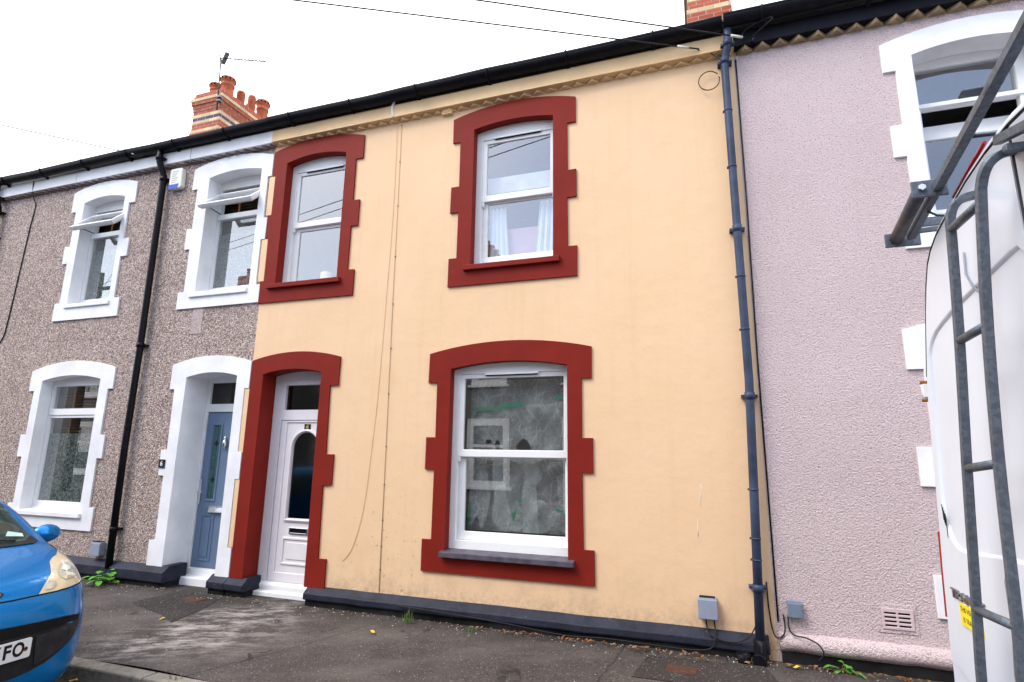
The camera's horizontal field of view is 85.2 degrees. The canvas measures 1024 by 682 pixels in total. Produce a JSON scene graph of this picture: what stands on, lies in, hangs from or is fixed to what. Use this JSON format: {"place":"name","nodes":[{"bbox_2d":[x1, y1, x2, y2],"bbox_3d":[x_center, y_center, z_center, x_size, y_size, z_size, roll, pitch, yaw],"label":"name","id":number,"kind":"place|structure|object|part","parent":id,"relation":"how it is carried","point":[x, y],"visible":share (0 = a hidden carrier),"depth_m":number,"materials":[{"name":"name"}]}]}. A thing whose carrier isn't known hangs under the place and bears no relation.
{"place":"outdoors","nodes":[
{"label":"outdoors","id":0,"kind":"place"},
{"bbox_2d":[1,175,62,188],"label":"terraced house","id":1,"kind":"structure","parent":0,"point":[20,183],"depth_m":10.38,"materials":[{"name":"paint"}]},
{"bbox_2d":[54,678,74,681],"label":"road","id":2,"kind":"structure","parent":0,"point":[60,680],"depth_m":4.21,"materials":[{"name":"grey asphalt"}]},
{"bbox_2d":[0,500,82,681],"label":"parked car","id":3,"kind":"object","parent":2,"relation":"on","point":[41,602],"visible":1,"depth_m":3.68,"materials":[{"name":"blue paint"}]},
{"bbox_2d":[60,657,206,681],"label":"kerb","id":4,"kind":"structure","parent":2,"relation":"on","point":[83,670],"depth_m":4.14,"materials":[{"name":"concrete"}]},
{"bbox_2d":[919,101,1023,681],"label":"parked van","id":5,"kind":"object","parent":2,"relation":"on","point":[1006,234],"visible":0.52,"depth_m":2.02,"materials":[{"name":"white paint"}]},
{"bbox_2d":[884,10,1023,247],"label":"roof rack","id":6,"kind":"object","parent":5,"relation":"on","point":[906,231],"visible":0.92,"depth_m":1.99,"materials":[{"name":"metal"}]},
{"bbox_3d":[1.719,0.457,2.027,0.030,2.076,1.059,-3,-12,19],"label":"rear door","id":7,"kind":"part","parent":5,"relation":"part of","materials":[{"name":"white paint"}]},
{"bbox_2d":[945,120,1023,681],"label":"ladder","id":8,"kind":"object","parent":5,"relation":"attached to","point":[978,209],"visible":0.98,"depth_m":1.71,"materials":[{"name":"metal"}]},
{"bbox_3d":[1.369,0.249,1.023,0.030,2.076,1.059,-3,-12,19],"label":"rear door","id":9,"kind":"part","parent":5,"relation":"part of","materials":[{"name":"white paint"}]},
{"bbox_2d":[100,661,208,681],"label":"ground","id":10,"kind":"structure","parent":0,"point":[154,670],"depth_m":5.19,"materials":[{"name":"concrete"}]},
{"bbox_2d":[0,0,779,176],"label":"sky","id":11,"kind":"structure","parent":0,"point":[114,74],"materials":[{"name":"white"}]},
{"bbox_2d":[74,579,939,681],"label":"pavement","id":12,"kind":"structure","parent":0,"point":[223,644],"depth_m":4.68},
{"bbox_2d":[82,569,119,585],"bbox_3d":[-4.993,2.874,6.797,0.500,0.169,0.403,-3,-12,19],"label":"dock weed","id":13,"kind":"object","parent":12,"relation":"on","point":[100,580],"visible":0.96,"depth_m":6.74,"materials":[{"name":"green plant"}]},
{"bbox_2d":[0,75,321,595],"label":"terraced house","id":14,"kind":"structure","parent":12,"relation":"on","point":[150,330],"depth_m":7.71,"materials":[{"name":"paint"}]},
{"bbox_2d":[0,181,35,342],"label":"wall cable","id":15,"kind":"object","parent":14,"relation":"attached to","point":[21,263],"depth_m":8.77,"materials":[{"name":"black plastic"}]},
{"bbox_2d":[30,377,99,510],"bbox_3d":[-6.193,1.414,7.868,1.247,1.886,0.090,-3,-12,19],"label":"window","id":16,"kind":"structure","parent":14,"relation":"in","point":[53,413],"depth_m":7.92,"materials":[{"name":"white plastic"}]},
{"bbox_2d":[0,124,148,156],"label":"overhead cable","id":17,"kind":"object","parent":14,"relation":"attached to","point":[69,139],"visible":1,"depth_m":7.96,"materials":[{"name":"metal"}]},
{"bbox_2d":[58,386,98,437],"bbox_3d":[-6.147,1.021,8.074,1.060,0.770,0.048,-3,-12,19],"label":"venetian blind","id":18,"kind":"object","parent":14,"relation":"attached to","point":[71,419],"visible":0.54,"depth_m":8.11,"materials":[{"name":"grey plastic"}]},
{"bbox_2d":[69,200,123,302],"bbox_3d":[-6.127,-1.387,8.273,0.943,1.679,0.404,-3,-12,19],"label":"window","id":19,"kind":"structure","parent":14,"relation":"in","point":[109,213],"depth_m":8.44,"materials":[{"name":"white plastic"}]},
{"bbox_2d":[89,541,105,555],"bbox_3d":[-5.266,2.636,7.076,0.168,0.172,0.081,-3,-12,19],"label":"meter box","id":20,"kind":"object","parent":14,"relation":"attached to","point":[97,548],"visible":1,"depth_m":7.04,"materials":[{"name":"grey plastic"}]},
{"bbox_2d":[97,223,119,269],"bbox_3d":[-6.003,-1.570,8.572,0.820,0.950,0.048,-3,-12,19],"label":"venetian blind","id":21,"kind":"object","parent":14,"relation":"attached to","point":[111,229],"visible":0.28,"depth_m":8.62,"materials":[{"name":"white plastic"}]},
{"bbox_2d":[158,459,164,467],"bbox_3d":[-4.415,1.545,7.018,0.098,0.103,0.013,-3,-12,19],"label":"number plaque","id":22,"kind":"object","parent":14,"relation":"attached to","point":[161,464],"visible":1,"depth_m":7.01,"materials":[{"name":"stone"}]},
{"bbox_2d":[168,168,186,190],"bbox_3d":[-4.758,-2.298,7.923,0.235,0.306,0.076,-3,-12,19],"label":"alarm box","id":23,"kind":"object","parent":14,"relation":"attached to","point":[177,179],"visible":1,"depth_m":7.89,"materials":[{"name":"white plastic"}]},
{"bbox_2d":[186,376,236,569],"bbox_3d":[-3.670,1.653,7.131,0.958,2.448,0.119,-3,-12,19],"label":"front door","id":24,"kind":"structure","parent":14,"relation":"in","point":[213,458],"depth_m":7.19,"materials":[{"name":"blue plastic"}]},
{"bbox_2d":[198,175,260,289],"bbox_3d":[-3.765,-1.517,7.503,0.963,1.714,0.417,-3,-12,19],"label":"window","id":25,"kind":"structure","parent":14,"relation":"in","point":[224,198],"depth_m":7.68,"materials":[{"name":"white plastic"}]},
{"bbox_2d":[216,50,266,109],"bbox_3d":[-5.814,-5.643,11.849,1.407,1.401,0.196,-3,-12,19],"label":"tv aerial","id":26,"kind":"object","parent":14,"relation":"attached to","point":[223,60],"visible":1,"depth_m":11.99,"materials":[{"name":"metal"}]},
{"bbox_2d":[224,197,258,253],"bbox_3d":[-3.637,-1.716,7.808,0.860,1.000,0.048,-3,-12,19],"label":"venetian blind","id":27,"kind":"object","parent":14,"relation":"attached to","point":[236,226],"visible":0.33,"depth_m":7.84,"materials":[{"name":"white plastic"}]},
{"bbox_2d":[133,592,218,621],"bbox_3d":[-3.445,2.799,5.915,1.215,0.023,0.741,-9,-15,39],"label":"pavement patch","id":28,"kind":"object","parent":12,"relation":"on","point":[169,608],"visible":1,"depth_m":5.91,"materials":[{"name":"grey asphalt"}]},
{"bbox_2d":[182,596,207,601],"bbox_3d":[-3.510,2.848,6.139,0.280,0.016,0.150,-4,-13,25],"label":"utility cover","id":29,"kind":"object","parent":28,"relation":"on","point":[193,599],"visible":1,"depth_m":6.12,"materials":[{"name":"metal"}]},
{"bbox_2d":[402,611,413,624],"bbox_3d":[-1.002,2.649,5.341,0.125,0.139,0.131,10,-15,-38],"label":"grass tuft","id":30,"kind":"object","parent":12,"relation":"on","point":[408,621],"visible":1,"depth_m":5.35,"materials":[{"name":"green plant"}]},
{"bbox_2d":[88,600,773,681],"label":"grit","id":31,"kind":"object","parent":12,"relation":"on","point":[342,622],"visible":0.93,"depth_m":4.88,"materials":[{"name":"grey gravel"}]},
{"bbox_2d":[465,627,476,632],"bbox_3d":[-0.380,2.668,5.168,0.107,0.050,0.063,0,-12,6],"label":"grass tuft","id":32,"kind":"object","parent":12,"relation":"on","point":[467,630],"visible":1,"depth_m":5.16,"materials":[{"name":"green plant"}]},
{"bbox_2d":[95,582,900,680],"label":"grit","id":33,"kind":"object","parent":12,"relation":"on","point":[777,663],"visible":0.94,"depth_m":5.18,"materials":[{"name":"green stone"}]},
{"bbox_2d":[223,0,777,666],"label":"terraced house","id":34,"kind":"structure","parent":12,"relation":"on","point":[621,312],"depth_m":5.88,"materials":[{"name":"beige paint"}]},
{"bbox_2d":[257,371,320,583],"bbox_3d":[-2.499,1.628,6.631,1.035,2.570,0.086,-3,-12,19],"label":"front door","id":35,"kind":"structure","parent":34,"relation":"in","point":[285,523],"depth_m":6.66,"materials":[{"name":"white plastic"}]},
{"bbox_2d":[282,156,345,281],"bbox_3d":[-2.479,-1.562,7.175,0.972,1.753,0.112,-3,-12,19],"label":"window","id":36,"kind":"structure","parent":34,"relation":"in","point":[326,165],"depth_m":7.24,"materials":[{"name":"white plastic"}]},
{"bbox_2d":[320,271,332,277],"bbox_3d":[-2.383,-0.783,7.147,0.156,0.205,0.154,-3,-12,19],"label":"candle","id":37,"kind":"object","parent":34,"relation":"on","point":[325,274],"visible":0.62,"depth_m":7.09,"materials":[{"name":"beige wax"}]},
{"bbox_2d":[343,123,396,559],"bbox_3d":[-1.610,-0.201,6.414,0.366,5.195,0.031,-3,-12,19],"label":"painted cable","id":38,"kind":"object","parent":34,"relation":"attached to","point":[382,345],"visible":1,"depth_m":6.31,"materials":[{"name":"beige paint"}]},
{"bbox_2d":[379,124,401,586],"bbox_3d":[-1.369,-0.030,6.306,0.066,5.372,0.012,-3,-12,19],"label":"clipped cable","id":39,"kind":"object","parent":34,"relation":"attached to","point":[389,363],"visible":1,"depth_m":6.24,"materials":[{"name":"beige plastic"}]},
{"bbox_2d":[391,102,394,116],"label":"painted cable","id":40,"kind":"object","parent":34,"relation":"attached to","point":[392,108],"visible":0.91,"depth_m":6.82,"materials":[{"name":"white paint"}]},
{"bbox_2d":[442,108,452,116],"bbox_3d":[-0.769,-2.753,6.640,0.130,0.120,0.051,-3,-12,19],"label":"junction box","id":41,"kind":"object","parent":34,"relation":"attached to","point":[446,112],"visible":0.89,"depth_m":6.62,"materials":[{"name":"beige paint"}]},
{"bbox_2d":[469,458,487,524],"bbox_3d":[-0.340,1.597,5.873,0.238,0.725,0.040,-3,-12,19],"label":"dust sheet","id":42,"kind":"object","parent":34,"relation":"hanging from","point":[480,473],"visible":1,"depth_m":5.88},
{"bbox_2d":[468,497,564,524],"bbox_3d":[0.047,1.770,5.677,1.072,0.346,0.002,-3,-12,19],"label":"masking tape","id":43,"kind":"object","parent":42,"relation":"attached to","point":[514,514],"visible":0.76,"depth_m":5.69,"materials":[{"name":"paper"}]},
{"bbox_2d":[291,0,699,50],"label":"overhead cable","id":44,"kind":"object","parent":34,"relation":"attached to","point":[684,47],"visible":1,"depth_m":5.63,"materials":[{"name":"metal"}]},
{"bbox_2d":[489,208,508,256],"bbox_3d":[-0.141,-1.187,6.357,0.250,0.685,0.055,-3,-12,19],"label":"curtain","id":45,"kind":"object","parent":34,"relation":"hanging from","point":[499,246],"visible":0.85,"depth_m":6.37,"materials":[{"name":"white fabric"}]},
{"bbox_2d":[492,458,516,530],"bbox_3d":[-0.084,1.593,5.802,0.288,0.738,0.050,-3,-12,19],"label":"dust sheet","id":46,"kind":"object","parent":34,"relation":"hanging from","point":[502,485],"visible":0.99,"depth_m":5.80,"materials":[{"name":"white plastic"}]},
{"bbox_2d":[448,362,567,556],"bbox_3d":[-0.020,1.149,5.728,1.332,1.931,0.112,-3,-12,19],"label":"window","id":47,"kind":"structure","parent":34,"relation":"in","point":[459,538],"depth_m":5.74,"materials":[{"name":"white plastic"}]},
{"bbox_2d":[474,120,552,263],"bbox_3d":[0.045,-1.699,6.303,1.001,1.692,0.112,-3,-12,19],"label":"window","id":48,"kind":"structure","parent":34,"relation":"in","point":[533,129],"depth_m":6.34,"materials":[{"name":"white plastic"}]},
{"bbox_2d":[468,458,564,534],"bbox_3d":[0.061,1.583,5.786,1.112,0.775,0.046,-3,-12,19],"label":"dust sheet","id":49,"kind":"object","parent":34,"relation":"in","point":[509,499],"visible":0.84,"depth_m":5.79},
{"bbox_2d":[471,379,562,416],"bbox_3d":[0.059,0.624,5.961,1.075,0.425,0.023,-3,-12,18],"label":"dust sheet","id":50,"kind":"object","parent":34,"relation":"attached to","point":[503,385],"visible":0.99,"depth_m":6.02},
{"bbox_2d":[471,400,564,462],"bbox_3d":[0.072,0.955,5.870,1.125,0.700,0.036,-3,-12,19],"label":"dust sheet","id":51,"kind":"object","parent":34,"relation":"attached to","point":[545,409],"visible":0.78,"depth_m":5.86,"materials":[{"name":"white plastic"}]},
{"bbox_2d":[472,395,563,416],"bbox_3d":[0.067,0.692,5.901,1.052,0.218,0.002,-3,-12,19],"label":"masking tape","id":52,"kind":"object","parent":51,"relation":"attached to","point":[506,406],"visible":0.91,"depth_m":5.95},
{"bbox_2d":[488,170,549,195],"bbox_3d":[0.109,-1.835,6.449,0.930,0.200,0.015,-3,-12,19],"label":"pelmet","id":53,"kind":"object","parent":34,"relation":"attached to","point":[523,182],"visible":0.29,"depth_m":6.45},
{"bbox_2d":[507,226,537,254],"bbox_3d":[0.208,-1.037,6.255,0.700,0.520,0.006,-3,-12,19],"label":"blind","id":54,"kind":"object","parent":34,"relation":"attached to","point":[522,240],"visible":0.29,"depth_m":6.30,"materials":[{"name":"fabric"}]},
{"bbox_2d":[522,459,540,532],"bbox_3d":[0.207,1.560,5.682,0.204,0.762,0.056,-2,-12,14],"label":"dust sheet","id":55,"kind":"object","parent":34,"relation":"hanging from","point":[535,508],"visible":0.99,"depth_m":5.65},
{"bbox_2d":[512,498,564,532],"bbox_3d":[0.287,1.775,5.648,0.588,0.350,0.077,-4,-12,23],"label":"dust sheet","id":56,"kind":"object","parent":34,"relation":"on","point":[530,505],"visible":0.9,"depth_m":5.66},
{"bbox_2d":[536,199,552,251],"bbox_3d":[0.390,-1.233,6.181,0.288,0.720,0.055,-3,-12,19],"label":"curtain","id":57,"kind":"object","parent":34,"relation":"hanging from","point":[545,233],"visible":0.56,"depth_m":6.20,"materials":[{"name":"white fabric"}]},
{"bbox_2d":[397,605,715,650],"bbox_3d":[0.283,2.536,5.122,3.002,0.262,0.100,-3,-12,19],"label":"box cable","id":58,"kind":"object","parent":34,"relation":"attached to","point":[571,635],"visible":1,"depth_m":4.96,"materials":[{"name":"black plastic"}]},
{"bbox_2d":[697,595,717,620],"bbox_3d":[1.665,2.267,4.737,0.159,0.177,0.071,-3,-12,19],"label":"meter box","id":59,"kind":"object","parent":34,"relation":"attached to","point":[707,607],"visible":1,"depth_m":4.71,"materials":[{"name":"grey plastic"}]},
{"bbox_2d":[705,619,754,642],"bbox_3d":[1.809,2.405,4.612,0.399,0.164,0.069,-5,-13,26],"label":"box cable","id":60,"kind":"object","parent":59,"relation":"attached to","point":[728,641],"visible":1,"depth_m":4.58,"materials":[{"name":"black plastic"}]},
{"bbox_2d":[698,71,719,90],"bbox_3d":[1.991,-2.634,5.625,0.209,0.219,0.024,-3,-12,19],"label":"looped cable","id":61,"kind":"object","parent":34,"relation":"attached to","point":[712,88],"visible":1,"depth_m":5.63,"materials":[{"name":"beige plastic"}]},
{"bbox_2d":[97,580,930,681],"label":"fallen leaves","id":62,"kind":"object","parent":12,"relation":"on","point":[749,662],"depth_m":4.62,"materials":[{"name":"brown plant"}]},
{"bbox_2d":[665,664,698,673],"bbox_3d":[1.329,2.561,4.336,0.250,0.016,0.160,-4,-12,23],"label":"utility cover","id":63,"kind":"object","parent":12,"relation":"on","point":[680,669],"visible":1,"depth_m":4.33,"materials":[{"name":"metal"}]},
{"bbox_2d":[632,655,778,681],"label":"pavement patch","id":64,"kind":"object","parent":12,"relation":"on","point":[651,667],"visible":1,"depth_m":4.28,"materials":[{"name":"grey asphalt"}]},
{"bbox_2d":[823,660,867,679],"bbox_3d":[2.546,2.526,4.266,0.239,0.090,0.192,1,-11,-1],"label":"weed","id":65,"kind":"object","parent":12,"relation":"on","point":[846,667],"visible":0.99,"depth_m":4.30,"materials":[{"name":"green plant"}]},
{"bbox_2d":[723,0,1023,681],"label":"terraced house","id":66,"kind":"structure","parent":12,"relation":"on","point":[853,115],"depth_m":4.91,"materials":[{"name":"paint"}]},
{"bbox_2d":[474,0,752,40],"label":"overhead cable","id":67,"kind":"object","parent":66,"relation":"attached to","point":[736,36],"visible":1,"depth_m":5.44,"materials":[{"name":"metal"}]},
{"bbox_2d":[742,17,772,36],"bbox_3d":[2.406,-3.054,5.450,0.292,0.135,0.058,-7,-14,34],"label":"looped cable","id":68,"kind":"object","parent":66,"relation":"attached to","point":[758,22],"visible":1,"depth_m":5.43,"materials":[{"name":"black plastic"}]},
{"bbox_2d":[766,582,785,638],"bbox_3d":[2.168,2.209,4.569,0.127,0.416,0.070,-3,-12,19],"label":"box cable","id":69,"kind":"object","parent":66,"relation":"attached to","point":[770,617],"visible":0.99,"depth_m":4.55,"materials":[{"name":"grey plastic"}]},
{"bbox_2d":[787,600,802,618],"bbox_3d":[2.304,2.187,4.539,0.112,0.124,0.056,-3,-12,19],"label":"meter box","id":70,"kind":"object","parent":66,"relation":"attached to","point":[794,609],"visible":1,"depth_m":4.51,"materials":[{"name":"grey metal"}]},
{"bbox_2d":[787,615,824,661],"bbox_3d":[2.340,2.372,4.439,0.252,0.304,0.037,-9,-15,39],"label":"box cable","id":71,"kind":"object","parent":70,"relation":"attached to","point":[820,659],"visible":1,"depth_m":4.42,"materials":[{"name":"grey plastic"}]},
{"bbox_2d":[913,49,1023,213],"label":"window","id":72,"kind":"structure","parent":66,"relation":"in","point":[947,132],"depth_m":5.11,"materials":[{"name":"white plastic"}]}
]}

